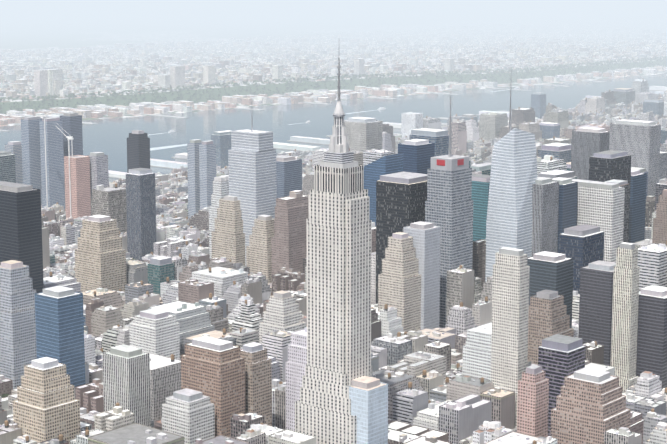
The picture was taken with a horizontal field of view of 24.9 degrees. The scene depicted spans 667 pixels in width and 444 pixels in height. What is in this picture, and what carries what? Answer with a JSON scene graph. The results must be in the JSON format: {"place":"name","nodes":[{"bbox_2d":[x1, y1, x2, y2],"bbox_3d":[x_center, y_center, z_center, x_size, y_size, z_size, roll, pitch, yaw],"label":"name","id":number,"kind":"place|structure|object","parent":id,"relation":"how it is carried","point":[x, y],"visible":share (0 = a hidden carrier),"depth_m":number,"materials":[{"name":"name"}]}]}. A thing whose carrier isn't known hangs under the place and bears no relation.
{"place":"outdoors","nodes":[
{"label":"outdoors","id":0,"kind":"place"},
{"bbox_2d":[0,0,666,431],"bbox_3d":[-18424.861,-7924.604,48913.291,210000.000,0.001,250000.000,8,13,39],"label":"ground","id":1,"kind":"structure","parent":0,"point":[46,24],"depth_m":14115.89,"materials":[{"name":"white"}]},
{"bbox_2d":[5,141,22,183],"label":"tower","id":2,"kind":"structure","parent":1,"relation":"on","point":[14,147],"depth_m":3144.09,"materials":[{"name":"grey glass"}]},
{"bbox_2d":[0,260,36,388],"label":"skyscraper","id":3,"kind":"structure","parent":1,"relation":"on","point":[18,352],"depth_m":1829.34,"materials":[{"name":"grey glass"}]},
{"bbox_2d":[0,181,43,292],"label":"skyscraper","id":4,"kind":"structure","parent":1,"relation":"on","point":[20,225],"depth_m":1919.23,"materials":[{"name":"black glass"}]},
{"bbox_2d":[21,116,41,205],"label":"silver tower","id":5,"kind":"structure","parent":1,"relation":"on","point":[30,144],"depth_m":3069.14,"materials":[{"name":"glass"}]},
{"bbox_2d":[13,357,80,443],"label":"stepped building","id":6,"kind":"structure","parent":1,"relation":"on","point":[46,404],"depth_m":1530.34,"materials":[{"name":"beige stone"}]},
{"bbox_2d":[39,108,54,205],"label":"tower crane","id":7,"kind":"object","parent":1,"relation":"on","point":[44,116],"visible":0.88,"depth_m":2981.79,"materials":[{"name":"white metal"}]},
{"bbox_2d":[39,117,64,209],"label":"silver tower","id":8,"kind":"structure","parent":1,"relation":"on","point":[55,165],"depth_m":3050.43,"materials":[{"name":"silver metal"}]},
{"bbox_2d":[35,286,85,391],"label":"tower","id":9,"kind":"structure","parent":1,"relation":"on","point":[59,318],"depth_m":1680.54,"materials":[{"name":"blue glass"}]},
{"bbox_2d":[56,126,73,216],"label":"tower crane","id":10,"kind":"object","parent":1,"relation":"on","point":[68,139],"visible":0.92,"depth_m":2856.79,"materials":[{"name":"white metal"}]},
{"bbox_2d":[60,112,82,181],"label":"tower","id":11,"kind":"structure","parent":1,"relation":"on","point":[72,123],"depth_m":3093.06,"materials":[{"name":"glass"}]},
{"bbox_2d":[61,127,90,218],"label":"tower under construction","id":12,"kind":"structure","parent":1,"relation":"on","point":[80,185],"depth_m":2867.79,"materials":[{"name":"pink concrete"}]},
{"bbox_2d":[86,152,108,197],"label":"tower","id":13,"kind":"structure","parent":1,"relation":"on","point":[99,174],"depth_m":2883.59,"materials":[{"name":"grey concrete"}]},
{"bbox_2d":[75,215,126,291],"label":"skyscraper","id":14,"kind":"structure","parent":1,"relation":"on","point":[100,257],"depth_m":2248.05,"materials":[{"name":"beige stone"}]},
{"bbox_2d":[102,344,150,426],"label":"tower","id":15,"kind":"structure","parent":1,"relation":"on","point":[126,377],"depth_m":1579.83,"materials":[{"name":"grey concrete"}]},
{"bbox_2d":[127,130,149,172],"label":"building","id":16,"kind":"structure","parent":1,"relation":"on","point":[138,148],"depth_m":2952.27,"materials":[{"name":"grey glass"}]},
{"bbox_2d":[129,308,179,359],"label":"office building","id":17,"kind":"structure","parent":1,"relation":"on","point":[155,331],"depth_m":1829.60,"materials":[{"name":"grey concrete"}]},
{"bbox_2d":[162,388,214,443],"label":"office building","id":18,"kind":"structure","parent":1,"relation":"on","point":[187,414],"depth_m":1539.87,"materials":[{"name":"white concrete"}]},
{"bbox_2d":[187,139,201,218],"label":"slim tower","id":19,"kind":"structure","parent":1,"relation":"on","point":[193,177],"depth_m":2923.98,"materials":[{"name":"glass"}]},
{"bbox_2d":[199,140,215,209],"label":"slim tower","id":20,"kind":"structure","parent":1,"relation":"on","point":[207,162],"depth_m":2903.16,"materials":[{"name":"glass"}]},
{"bbox_2d":[181,336,244,436],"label":"tower","id":21,"kind":"structure","parent":1,"relation":"on","point":[212,368],"depth_m":1566.19,"materials":[{"name":"brick"}]},
{"bbox_2d":[211,195,244,265],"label":"skyscraper","id":22,"kind":"structure","parent":1,"relation":"on","point":[228,238],"depth_m":2345.82,"materials":[{"name":"beige stone"}]},
{"bbox_2d":[228,114,276,265],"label":"skyscraper","id":23,"kind":"structure","parent":1,"relation":"on","point":[252,167],"depth_m":2335.02,"materials":[{"name":"grey glass"}]},
{"bbox_2d":[240,342,271,425],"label":"tower","id":24,"kind":"structure","parent":1,"relation":"on","point":[258,384],"depth_m":1596.16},
{"bbox_2d":[246,215,274,282],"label":"skyscraper","id":25,"kind":"structure","parent":1,"relation":"on","point":[258,254],"depth_m":2313.61,"materials":[{"name":"beige stone"}]},
{"bbox_2d":[259,290,305,342],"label":"stepped building","id":26,"kind":"structure","parent":1,"relation":"on","point":[282,312],"depth_m":1894.73,"materials":[{"name":"grey stone"}]},
{"bbox_2d":[276,155,301,197],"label":"building","id":27,"kind":"structure","parent":1,"relation":"on","point":[288,173],"depth_m":2553.98,"materials":[{"name":"blue glass"}]},
{"bbox_2d":[0,79,666,443],"bbox_3d":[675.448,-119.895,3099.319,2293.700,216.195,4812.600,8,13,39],"label":"city buildings","id":28,"kind":"structure","parent":1,"relation":"on","point":[442,389],"depth_m":2065.26,"materials":[{"name":"grey concrete"}]},
{"bbox_2d":[0,14,666,124],"bbox_3d":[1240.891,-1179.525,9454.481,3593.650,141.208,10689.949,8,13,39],"label":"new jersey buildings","id":29,"kind":"structure","parent":1,"relation":"on","point":[49,73],"depth_m":7332.95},
{"bbox_2d":[0,24,666,126],"bbox_3d":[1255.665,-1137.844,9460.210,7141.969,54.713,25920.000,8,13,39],"label":"buildings","id":30,"kind":"structure","parent":1,"relation":"on","point":[282,86],"depth_m":6009.28,"materials":[{"name":"grey concrete"}]},
{"bbox_2d":[0,56,666,112],"bbox_3d":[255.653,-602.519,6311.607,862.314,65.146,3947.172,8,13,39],"label":"trees","id":31,"kind":"object","parent":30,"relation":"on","point":[108,98],"visible":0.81,"depth_m":6015.68,"materials":[{"name":"green plant"}]},
{"bbox_2d":[295,57,375,443],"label":"skyscraper with spire","id":32,"kind":"structure","parent":1,"relation":"on","point":[339,227],"depth_m":1497.55,"materials":[{"name":"beige stone"}]},
{"bbox_2d":[344,117,382,151],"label":"tower","id":33,"kind":"structure","parent":1,"relation":"on","point":[363,133],"depth_m":2755.36,"materials":[{"name":"grey concrete"}]},
{"bbox_2d":[347,376,387,443],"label":"tower","id":34,"kind":"structure","parent":1,"relation":"on","point":[368,396],"depth_m":1495.45,"materials":[{"name":"blue glass"}]},
{"bbox_2d":[364,153,402,225],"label":"tower","id":35,"kind":"structure","parent":1,"relation":"on","point":[374,171],"depth_m":2400.58,"materials":[{"name":"blue glass"}]},
{"bbox_2d":[108,86,666,178],"bbox_3d":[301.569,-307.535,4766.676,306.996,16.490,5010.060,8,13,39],"label":"piers","id":36,"kind":"structure","parent":1,"relation":"on","point":[276,145],"depth_m":4208.48,"materials":[{"name":"grey concrete"}]},
{"bbox_2d":[378,232,420,332],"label":"skyscraper","id":37,"kind":"structure","parent":1,"relation":"on","point":[399,282],"depth_m":2026.85,"materials":[{"name":"beige stone"}]},
{"bbox_2d":[398,139,434,173],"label":"tower","id":38,"kind":"structure","parent":1,"relation":"on","point":[418,154],"depth_m":2516.43,"materials":[{"name":"blue glass"}]},
{"bbox_2d":[403,221,440,328],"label":"tower","id":39,"kind":"structure","parent":1,"relation":"on","point":[426,239],"depth_m":2046.11,"materials":[{"name":"grey concrete"}]},
{"bbox_2d":[425,94,472,327],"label":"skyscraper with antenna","id":40,"kind":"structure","parent":1,"relation":"on","point":[449,206],"depth_m":2106.46,"materials":[{"name":"grey glass"}]},
{"bbox_2d":[471,173,489,240],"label":"tower","id":41,"kind":"structure","parent":1,"relation":"on","point":[480,189],"depth_m":2257.09,"materials":[{"name":"teal glass"}]},
{"bbox_2d":[491,247,529,426],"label":"tower","id":42,"kind":"structure","parent":1,"relation":"on","point":[510,315],"depth_m":1694.84,"materials":[{"name":"beige stone"}]},
{"bbox_2d":[485,86,537,281],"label":"skyscraper with spire","id":43,"kind":"structure","parent":1,"relation":"on","point":[513,175],"depth_m":2128.08,"materials":[{"name":"glass"}]},
{"bbox_2d":[517,365,548,436],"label":"tower","id":44,"kind":"structure","parent":1,"relation":"on","point":[533,401],"depth_m":1585.53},
{"bbox_2d":[532,177,558,255],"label":"tower","id":45,"kind":"structure","parent":1,"relation":"on","point":[545,200],"depth_m":2145.86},
{"bbox_2d":[527,251,573,327],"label":"tower","id":46,"kind":"structure","parent":1,"relation":"on","point":[552,271],"depth_m":1876.81,"materials":[{"name":"black glass"}]},
{"bbox_2d":[528,290,573,363],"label":"skyscraper","id":47,"kind":"structure","parent":1,"relation":"on","point":[548,316],"depth_m":1802.11,"materials":[{"name":"beige stone"}]},
{"bbox_2d":[552,177,577,252],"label":"tower","id":48,"kind":"structure","parent":1,"relation":"on","point":[567,210],"depth_m":2177.29,"materials":[{"name":"glass"}]},
{"bbox_2d":[571,127,609,179],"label":"tower","id":49,"kind":"structure","parent":1,"relation":"on","point":[587,142],"depth_m":2797.57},
{"bbox_2d":[551,367,630,443],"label":"stepped building","id":50,"kind":"structure","parent":1,"relation":"on","point":[590,408],"depth_m":1520.32,"materials":[{"name":"brown brick"}]},
{"bbox_2d":[578,260,615,365],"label":"tower","id":51,"kind":"structure","parent":1,"relation":"on","point":[596,301],"depth_m":1871.07,"materials":[{"name":"black glass"}]},
{"bbox_2d":[572,179,624,262],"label":"office tower","id":52,"kind":"structure","parent":1,"relation":"on","point":[601,204],"depth_m":2192.09,"materials":[{"name":"grey concrete"}]},
{"bbox_2d":[611,242,639,391],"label":"tower","id":53,"kind":"structure","parent":1,"relation":"on","point":[625,314],"depth_m":1757.97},
{"bbox_2d":[609,119,660,197],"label":"tower","id":54,"kind":"structure","parent":1,"relation":"on","point":[638,141],"depth_m":2678.13,"materials":[{"name":"grey concrete"}]},
{"bbox_2d":[629,170,646,242],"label":"tower","id":55,"kind":"structure","parent":1,"relation":"on","point":[637,207],"depth_m":2486.21,"materials":[{"name":"blue glass"}]},
{"bbox_2d":[636,285,666,390],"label":"tower","id":56,"kind":"structure","parent":1,"relation":"on","point":[652,335],"depth_m":1768.87,"materials":[{"name":"grey glass"}]},
{"bbox_2d":[0,74,666,181],"bbox_3d":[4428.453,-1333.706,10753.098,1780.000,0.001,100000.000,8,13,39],"label":"river","id":57,"kind":"structure","parent":0,"point":[108,137],"depth_m":5095.23,"materials":[{"name":"liquid"}]},
{"bbox_2d":[149,90,504,150],"bbox_3d":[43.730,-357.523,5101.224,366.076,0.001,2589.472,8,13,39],"label":"boat wakes","id":58,"kind":"object","parent":57,"relation":"on","point":[158,148],"visible":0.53,"depth_m":4291.69,"materials":[{"name":"grey liquid"}]},
{"bbox_2d":[0,75,655,131],"bbox_3d":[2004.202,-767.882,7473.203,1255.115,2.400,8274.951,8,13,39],"label":"new jersey piers","id":59,"kind":"structure","parent":57,"relation":"on","point":[371,97],"depth_m":5743.43,"materials":[{"name":"grey concrete"}]},
{"bbox_2d":[168,87,519,132],"bbox_3d":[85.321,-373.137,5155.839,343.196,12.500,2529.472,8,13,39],"label":"boats","id":60,"kind":"object","parent":57,"relation":"on","point":[381,108],"visible":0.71,"depth_m":5327.56,"materials":[{"name":"white"}]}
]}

